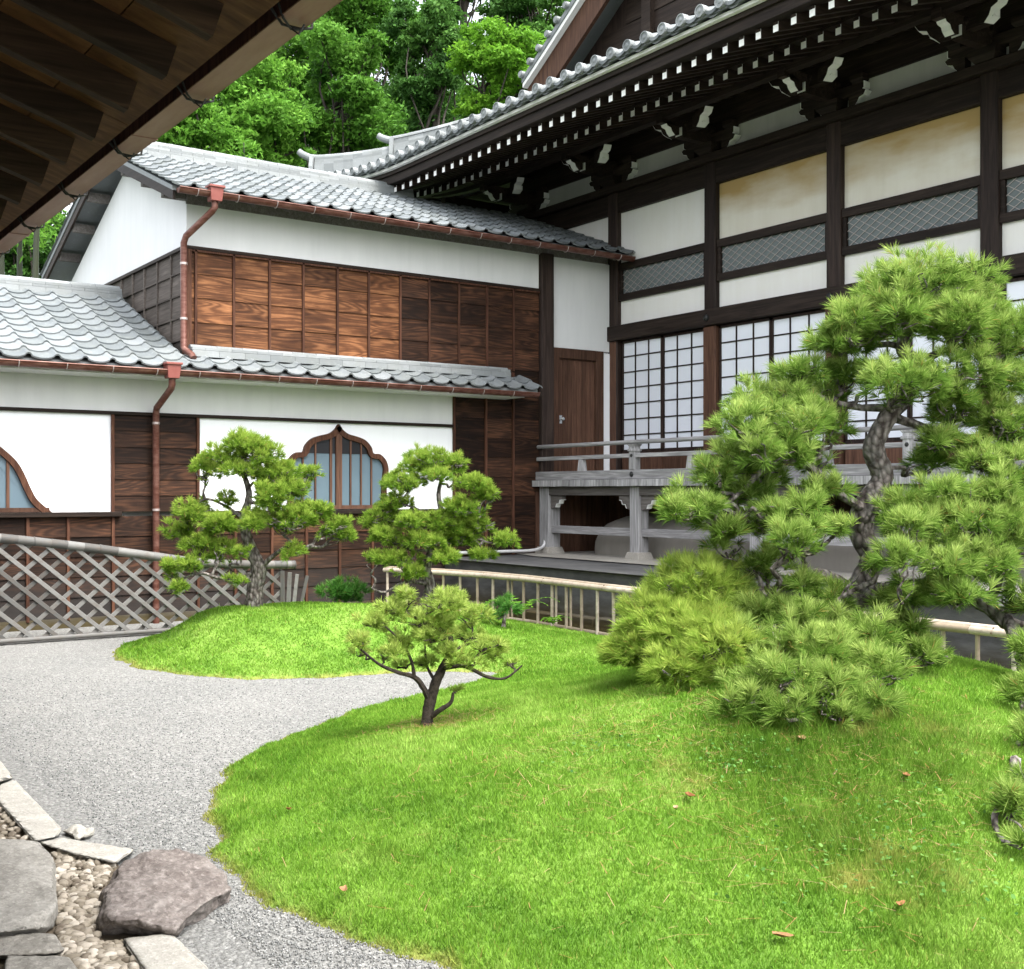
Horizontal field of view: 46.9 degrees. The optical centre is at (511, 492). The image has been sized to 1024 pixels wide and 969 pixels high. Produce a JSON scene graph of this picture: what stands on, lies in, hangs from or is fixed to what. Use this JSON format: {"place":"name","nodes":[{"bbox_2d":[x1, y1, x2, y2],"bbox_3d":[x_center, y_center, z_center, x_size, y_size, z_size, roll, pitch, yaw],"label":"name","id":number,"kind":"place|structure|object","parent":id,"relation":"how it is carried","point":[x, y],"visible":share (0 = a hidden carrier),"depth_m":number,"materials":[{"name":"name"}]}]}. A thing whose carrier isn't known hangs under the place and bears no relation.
{"place":"outdoors","nodes":[
{"label":"outdoors","id":0,"kind":"place"},
{"bbox_2d":[0,676,480,968],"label":"loose gravel","id":1,"kind":"structure","parent":0,"point":[339,951],"depth_m":5.36,"materials":[{"name":"grey gravel"}]},
{"bbox_2d":[0,606,496,968],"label":"gravel court","id":2,"kind":"object","parent":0,"point":[208,942],"depth_m":6.75,"materials":[{"name":"grey gravel"}]},
{"bbox_2d":[0,761,12,781],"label":"kerb stone","id":3,"kind":"object","parent":2,"relation":"on","point":[5,774],"visible":0.95,"depth_m":5.73,"materials":[{"name":"grey stone"}]},
{"bbox_2d":[0,780,60,840],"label":"kerb stone","id":4,"kind":"object","parent":2,"relation":"on","point":[29,815],"visible":0.98,"depth_m":5.04,"materials":[{"name":"grey stone"}]},
{"bbox_2d":[0,812,138,968],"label":"pebble bed soil","id":5,"kind":"structure","parent":2,"relation":"on","point":[102,937],"depth_m":3.76,"materials":[{"name":"black soil"}]},
{"bbox_2d":[0,839,57,934],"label":"stepping stone","id":6,"kind":"object","parent":5,"relation":"on","point":[28,893],"visible":0.96,"depth_m":3.94,"materials":[{"name":"grey stone"}]},
{"bbox_2d":[0,933,63,958],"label":"stepping stone","id":7,"kind":"object","parent":5,"relation":"on","point":[33,944],"visible":0.75,"depth_m":3.54,"materials":[{"name":"grey stone"}]},
{"bbox_2d":[4,955,76,968],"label":"stepping stone","id":8,"kind":"object","parent":5,"relation":"on","point":[35,962],"visible":0.96,"depth_m":3.36,"materials":[{"name":"grey stone"}]},
{"bbox_2d":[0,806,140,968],"bbox_3d":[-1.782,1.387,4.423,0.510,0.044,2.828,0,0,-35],"label":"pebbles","id":9,"kind":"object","parent":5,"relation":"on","point":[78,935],"visible":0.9,"depth_m":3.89,"materials":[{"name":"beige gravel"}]},
{"bbox_2d":[63,824,94,839],"bbox_3d":[-1.766,1.388,4.824,0.117,0.065,0.228,0,0,-35],"label":"stone fragment","id":10,"kind":"object","parent":2,"relation":"on","point":[77,831],"visible":0.99,"depth_m":4.80,"materials":[{"name":"grey stone"}]},
{"bbox_2d":[40,838,132,862],"bbox_3d":[-1.668,1.397,4.639,0.628,0.071,0.296,0,0,30],"label":"kerb stone","id":11,"kind":"object","parent":2,"relation":"on","point":[106,853],"visible":0.96,"depth_m":4.52,"materials":[{"name":"grey stone"}]},
{"bbox_2d":[0,533,308,643],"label":"lattice fence","id":12,"kind":"object","parent":2,"relation":"on","point":[81,549],"visible":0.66,"depth_m":11.34,"materials":[{"name":"grey wood"}]},
{"bbox_2d":[96,848,230,936],"bbox_3d":[-1.185,1.353,3.998,0.465,0.184,0.748,0,0,-4],"label":"boulder","id":13,"kind":"object","parent":2,"relation":"on","point":[174,892],"visible":0.9,"depth_m":3.88,"materials":[{"name":"grey stone"}]},
{"bbox_2d":[123,934,207,968],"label":"kerb stone","id":14,"kind":"object","parent":2,"relation":"on","point":[161,951],"visible":0.89,"depth_m":3.50,"materials":[{"name":"grey stone"}]},
{"bbox_2d":[0,0,341,256],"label":"verandah building","id":15,"kind":"structure","parent":2,"relation":"on","point":[93,93],"depth_m":3.63,"materials":[{"name":"brown wood"}]},
{"bbox_2d":[0,142,635,631],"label":"temple wing","id":16,"kind":"structure","parent":2,"relation":"on","point":[170,314],"depth_m":13.89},
{"bbox_2d":[0,447,50,511],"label":"window","id":17,"kind":"structure","parent":16,"relation":"in","point":[16,494],"depth_m":11.92,"materials":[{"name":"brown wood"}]},
{"bbox_2d":[287,424,388,508],"bbox_3d":[-2.063,-0.312,14.008,1.332,1.005,0.060,0,0,-35],"label":"window","id":18,"kind":"structure","parent":16,"relation":"in","point":[354,472],"depth_m":14.06,"materials":[{"name":"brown wood"}]},
{"bbox_2d":[559,359,593,470],"bbox_3d":[0.877,-1.010,16.120,0.640,1.620,0.160,0,0,-35],"label":"door","id":19,"kind":"structure","parent":16,"relation":"in","point":[576,377],"depth_m":16.10,"materials":[{"name":"brown wood"}]},
{"bbox_2d":[455,601,620,628],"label":"ditch kerb","id":20,"kind":"structure","parent":2,"relation":"on","point":[605,622],"depth_m":12.53,"materials":[{"name":"stone"}]},
{"bbox_2d":[112,600,1023,968],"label":"lawn mounds","id":21,"kind":"object","parent":2,"relation":"on","point":[258,643],"visible":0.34,"depth_m":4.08,"materials":[{"name":"plant"}]},
{"bbox_2d":[155,426,358,607],"bbox_3d":[-2.241,0.218,10.389,1.740,1.653,1.087,0,0,-18],"label":"garden pine","id":22,"kind":"object","parent":21,"relation":"on","point":[276,477],"visible":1,"depth_m":10.24,"materials":[{"name":"green plant"}]},
{"bbox_2d":[339,885,346,890],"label":"fallen leaf","id":23,"kind":"object","parent":21,"relation":"on","point":[343,888],"visible":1,"depth_m":3.94,"materials":[{"name":"brown plant"}]},
{"bbox_2d":[313,574,373,602],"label":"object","id":24,"kind":"object","parent":21,"relation":"on","point":[348,590],"visible":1,"depth_m":11.16,"materials":[{"name":"green plant"}]},
{"bbox_2d":[342,583,521,726],"bbox_3d":[-0.417,0.851,6.161,0.948,0.794,0.591,0,0,0],"label":"garden pine","id":25,"kind":"object","parent":21,"relation":"on","point":[424,622],"visible":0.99,"depth_m":6.10,"materials":[{"name":"green plant"}]},
{"bbox_2d":[356,442,521,608],"bbox_3d":[-0.658,0.419,10.789,1.544,1.822,0.882,0,0,-7],"label":"garden pine","id":26,"kind":"object","parent":21,"relation":"on","point":[446,533],"visible":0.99,"depth_m":10.75,"materials":[{"name":"green plant"}]},
{"bbox_2d":[468,599,496,606],"bbox_3d":[-0.310,1.145,11.849,0.549,0.129,0.393,0,0,-11],"label":"fern","id":27,"kind":"object","parent":21,"relation":"on","point":[489,601],"visible":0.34,"depth_m":11.93,"materials":[{"name":"green plant"}]},
{"bbox_2d":[480,590,523,626],"bbox_3d":[-0.096,1.043,10.591,0.396,0.354,0.425,0,0,-35],"label":"pine clump","id":28,"kind":"object","parent":21,"relation":"on","point":[505,606],"visible":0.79,"depth_m":10.59,"materials":[{"name":"green plant"}]},
{"bbox_2d":[497,596,559,612],"bbox_3d":[0.127,1.071,11.365,0.661,0.156,0.425,0,0,39],"label":"fern","id":29,"kind":"object","parent":21,"relation":"on","point":[528,604],"visible":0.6,"depth_m":11.31,"materials":[{"name":"green plant"}]},
{"bbox_2d":[541,615,571,623],"bbox_3d":[0.413,1.249,11.558,0.322,0.096,0.360,0,0,-13],"label":"fern","id":30,"kind":"object","parent":21,"relation":"on","point":[549,619],"visible":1,"depth_m":11.55,"materials":[{"name":"green plant"}]},
{"bbox_2d":[258,668,1023,968],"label":"fallen leaves","id":31,"kind":"object","parent":21,"relation":"on","point":[921,839],"depth_m":4.49,"materials":[{"name":"brown plant"}]},
{"bbox_2d":[592,542,772,693],"bbox_3d":[0.958,0.635,5.862,1.008,0.775,1.075,0,0,-35],"label":"shrub pine","id":32,"kind":"object","parent":21,"relation":"on","point":[673,648],"visible":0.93,"depth_m":5.81,"materials":[{"name":"green plant"}]},
{"bbox_2d":[532,709,1023,919],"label":"clover","id":33,"kind":"object","parent":21,"relation":"on","point":[1013,896],"visible":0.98,"depth_m":4.01,"materials":[{"name":"green plant"}]},
{"bbox_2d":[772,931,793,936],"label":"fallen leaf","id":34,"kind":"object","parent":21,"relation":"on","point":[782,934],"visible":1,"depth_m":3.40,"materials":[{"name":"brown plant"}]},
{"bbox_2d":[650,239,1023,849],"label":"garden pine","id":35,"kind":"object","parent":21,"relation":"on","point":[957,313],"visible":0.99,"depth_m":5.92,"materials":[{"name":"green plant"}]},
{"bbox_2d":[896,900,904,905],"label":"fallen leaf","id":36,"kind":"object","parent":21,"relation":"on","point":[901,901],"visible":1,"depth_m":3.55,"materials":[{"name":"brown plant"}]},
{"bbox_2d":[383,566,1016,670],"bbox_3d":[1.620,1.140,10.176,0.584,0.520,10.265,0,0,-35],"label":"bamboo fence","id":37,"kind":"object","parent":2,"relation":"on","point":[977,630],"visible":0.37,"depth_m":12.01,"materials":[{"name":"beige wood"}]},
{"bbox_2d":[39,0,561,273],"label":"sky","id":38,"kind":"structure","parent":0,"point":[476,15],"materials":[{"name":"white"}]},
{"bbox_2d":[414,605,730,650],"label":"stone curb","id":39,"kind":"structure","parent":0,"point":[590,628],"depth_m":12.36,"materials":[{"name":"grey stone"}]},
{"bbox_2d":[445,554,1023,670],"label":"stone apron","id":40,"kind":"object","parent":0,"point":[630,574],"visible":0.08,"depth_m":12.71,"materials":[{"name":"grey stone"}]},
{"bbox_2d":[459,540,544,553],"bbox_3d":[-0.113,0.626,15.236,1.433,0.306,0.149,0,0,-33],"label":"drain pipe","id":41,"kind":"object","parent":40,"relation":"on","point":[517,551],"visible":0.66,"depth_m":15.30,"materials":[{"name":"grey plastic"}]},
{"bbox_2d":[519,551,1023,592],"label":"concrete walk","id":42,"kind":"structure","parent":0,"point":[586,555],"depth_m":14.12,"materials":[{"name":"grey concrete"}]},
{"bbox_2d":[297,0,1023,582],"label":"temple hall","id":43,"kind":"structure","parent":42,"relation":"on","point":[753,184],"depth_m":13.94,"materials":[{"name":"brown wood"}]},
{"bbox_2d":[618,243,703,301],"bbox_3d":[2.009,-2.915,15.669,0.125,0.520,1.700,0,0,-35],"label":"transom window","id":44,"kind":"structure","parent":43,"relation":"in","point":[683,268],"depth_m":15.64,"materials":[{"name":"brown wood"}]},
{"bbox_2d":[717,213,826,280],"bbox_3d":[3.115,-2.915,14.094,0.125,0.520,1.750,0,0,-35],"label":"transom window","id":45,"kind":"structure","parent":43,"relation":"in","point":[801,241],"depth_m":14.04,"materials":[{"name":"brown wood"}]},
{"bbox_2d":[842,175,979,255],"bbox_3d":[4.230,-2.915,12.506,0.125,0.520,1.730,0,0,-35],"label":"transom window","id":46,"kind":"structure","parent":43,"relation":"in","point":[949,208],"depth_m":12.45,"materials":[{"name":"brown wood"}]},
{"bbox_2d":[999,164,1023,223],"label":"transom window","id":47,"kind":"structure","parent":43,"relation":"in","point":[1011,179],"depth_m":11.53,"materials":[{"name":"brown wood"}]},
{"bbox_3d":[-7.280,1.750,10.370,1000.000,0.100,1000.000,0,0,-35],"label":"ground","id":48,"kind":"structure","parent":0,"visible":0},
{"bbox_2d":[0,216,58,274],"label":"bamboo plant","id":49,"kind":"object","parent":48,"relation":"on","point":[2,269],"visible":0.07,"depth_m":21.03,"materials":[{"name":"green plant"}]},
{"bbox_2d":[4,212,66,278],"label":"broadleaf tree","id":50,"kind":"object","parent":48,"relation":"on","point":[10,261],"visible":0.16,"depth_m":26.73,"materials":[{"name":"green plant"}]},
{"bbox_2d":[13,214,57,276],"bbox_3d":[-9.198,-4.856,21.888,2.203,13.113,1.917,0,0,41],"label":"bamboo plant","id":51,"kind":"object","parent":48,"relation":"on","point":[19,259],"visible":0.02,"depth_m":21.91,"materials":[{"name":"green plant"}]},
{"bbox_2d":[22,215,64,277],"bbox_3d":[-9.498,-4.801,23.056,2.437,13.001,1.817,0,0,23],"label":"bamboo plant","id":52,"kind":"object","parent":48,"relation":"on","point":[47,232],"visible":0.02,"depth_m":23.02,"materials":[{"name":"green plant"}]},
{"bbox_2d":[28,209,67,277],"bbox_3d":[-8.171,-4.905,20.584,1.889,13.210,2.272,0,0,-1],"label":"bamboo plant","id":53,"kind":"object","parent":48,"relation":"on","point":[36,237],"visible":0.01,"depth_m":20.46,"materials":[{"name":"green plant"}]},
{"bbox_2d":[156,95,263,159],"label":"broadleaf tree","id":54,"kind":"object","parent":48,"relation":"on","point":[205,126],"visible":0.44,"depth_m":24.51,"materials":[{"name":"green plant"}]},
{"bbox_2d":[223,137,262,159],"bbox_3d":[-5.232,-2.874,24.001,2.383,9.148,2.915,0,0,-35],"label":"bamboo plant","id":55,"kind":"object","parent":48,"relation":"on","point":[249,155],"visible":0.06,"depth_m":24.54,"materials":[{"name":"green plant"}]},
{"bbox_2d":[214,52,318,166],"bbox_3d":[-5.943,-3.980,27.086,3.250,11.982,3.469,0,0,22],"label":"broadleaf tree","id":56,"kind":"object","parent":48,"relation":"on","point":[252,100],"visible":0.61,"depth_m":26.23,"materials":[{"name":"green plant"}]},
{"bbox_2d":[288,142,318,167],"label":"broadleaf tree","id":57,"kind":"object","parent":48,"relation":"on","point":[305,166],"depth_m":31.01,"materials":[{"name":"green plant"}]},
{"bbox_2d":[285,17,412,167],"bbox_3d":[-4.188,-4.835,28.945,3.319,13.692,3.221,0,0,-35],"label":"broadleaf tree","id":58,"kind":"object","parent":48,"relation":"on","point":[366,114],"visible":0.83,"depth_m":28.33,"materials":[{"name":"green plant"}]},
{"bbox_2d":[374,0,473,131],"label":"broadleaf tree","id":59,"kind":"object","parent":48,"relation":"on","point":[419,88],"visible":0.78,"depth_m":32.70,"materials":[{"name":"green plant"}]},
{"bbox_2d":[443,15,546,118],"bbox_3d":[-0.241,-4.535,27.846,2.942,13.091,3.061,0,0,-35],"label":"broadleaf tree","id":60,"kind":"object","parent":48,"relation":"on","point":[495,57],"visible":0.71,"depth_m":27.26,"materials":[{"name":"green plant"}]},
{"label":"hillside","id":61,"kind":"structure","parent":0,"visible":0},
{"bbox_2d":[28,204,70,253],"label":"broadleaf tree","id":62,"kind":"object","parent":61,"relation":"on","point":[61,212],"visible":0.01,"depth_m":34.46,"materials":[{"name":"green plant"}]},
{"bbox_2d":[241,15,339,118],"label":"broadleaf tree","id":63,"kind":"object","parent":61,"relation":"on","point":[297,53],"visible":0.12,"depth_m":38.45,"materials":[{"name":"green plant"}]},
{"bbox_2d":[302,0,423,117],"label":"broadleaf tree","id":64,"kind":"object","parent":61,"relation":"on","point":[361,16],"visible":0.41,"depth_m":35.03,"materials":[{"name":"green plant"}]},
{"bbox_2d":[327,57,480,146],"bbox_3d":[-3.174,-5.815,35.754,5.774,14.493,4.528,0,0,-9],"label":"broadleaf tree","id":65,"kind":"object","parent":61,"relation":"on","point":[459,117],"visible":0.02,"depth_m":34.98,"materials":[{"name":"green plant"}]},
{"bbox_2d":[419,0,492,84],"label":"broadleaf tree","id":66,"kind":"object","parent":61,"relation":"on","point":[464,5],"visible":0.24,"depth_m":43.95,"materials":[{"name":"green plant"}]},
{"bbox_2d":[456,71,486,116],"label":"broadleaf tree","id":67,"kind":"object","parent":61,"relation":"on","point":[478,78],"visible":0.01,"depth_m":37.89,"materials":[{"name":"green plant"}]},
{"bbox_2d":[475,0,570,42],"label":"broadleaf tree","id":68,"kind":"object","parent":61,"relation":"on","point":[518,13],"visible":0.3,"depth_m":37.11,"materials":[{"name":"green plant"}]}
]}

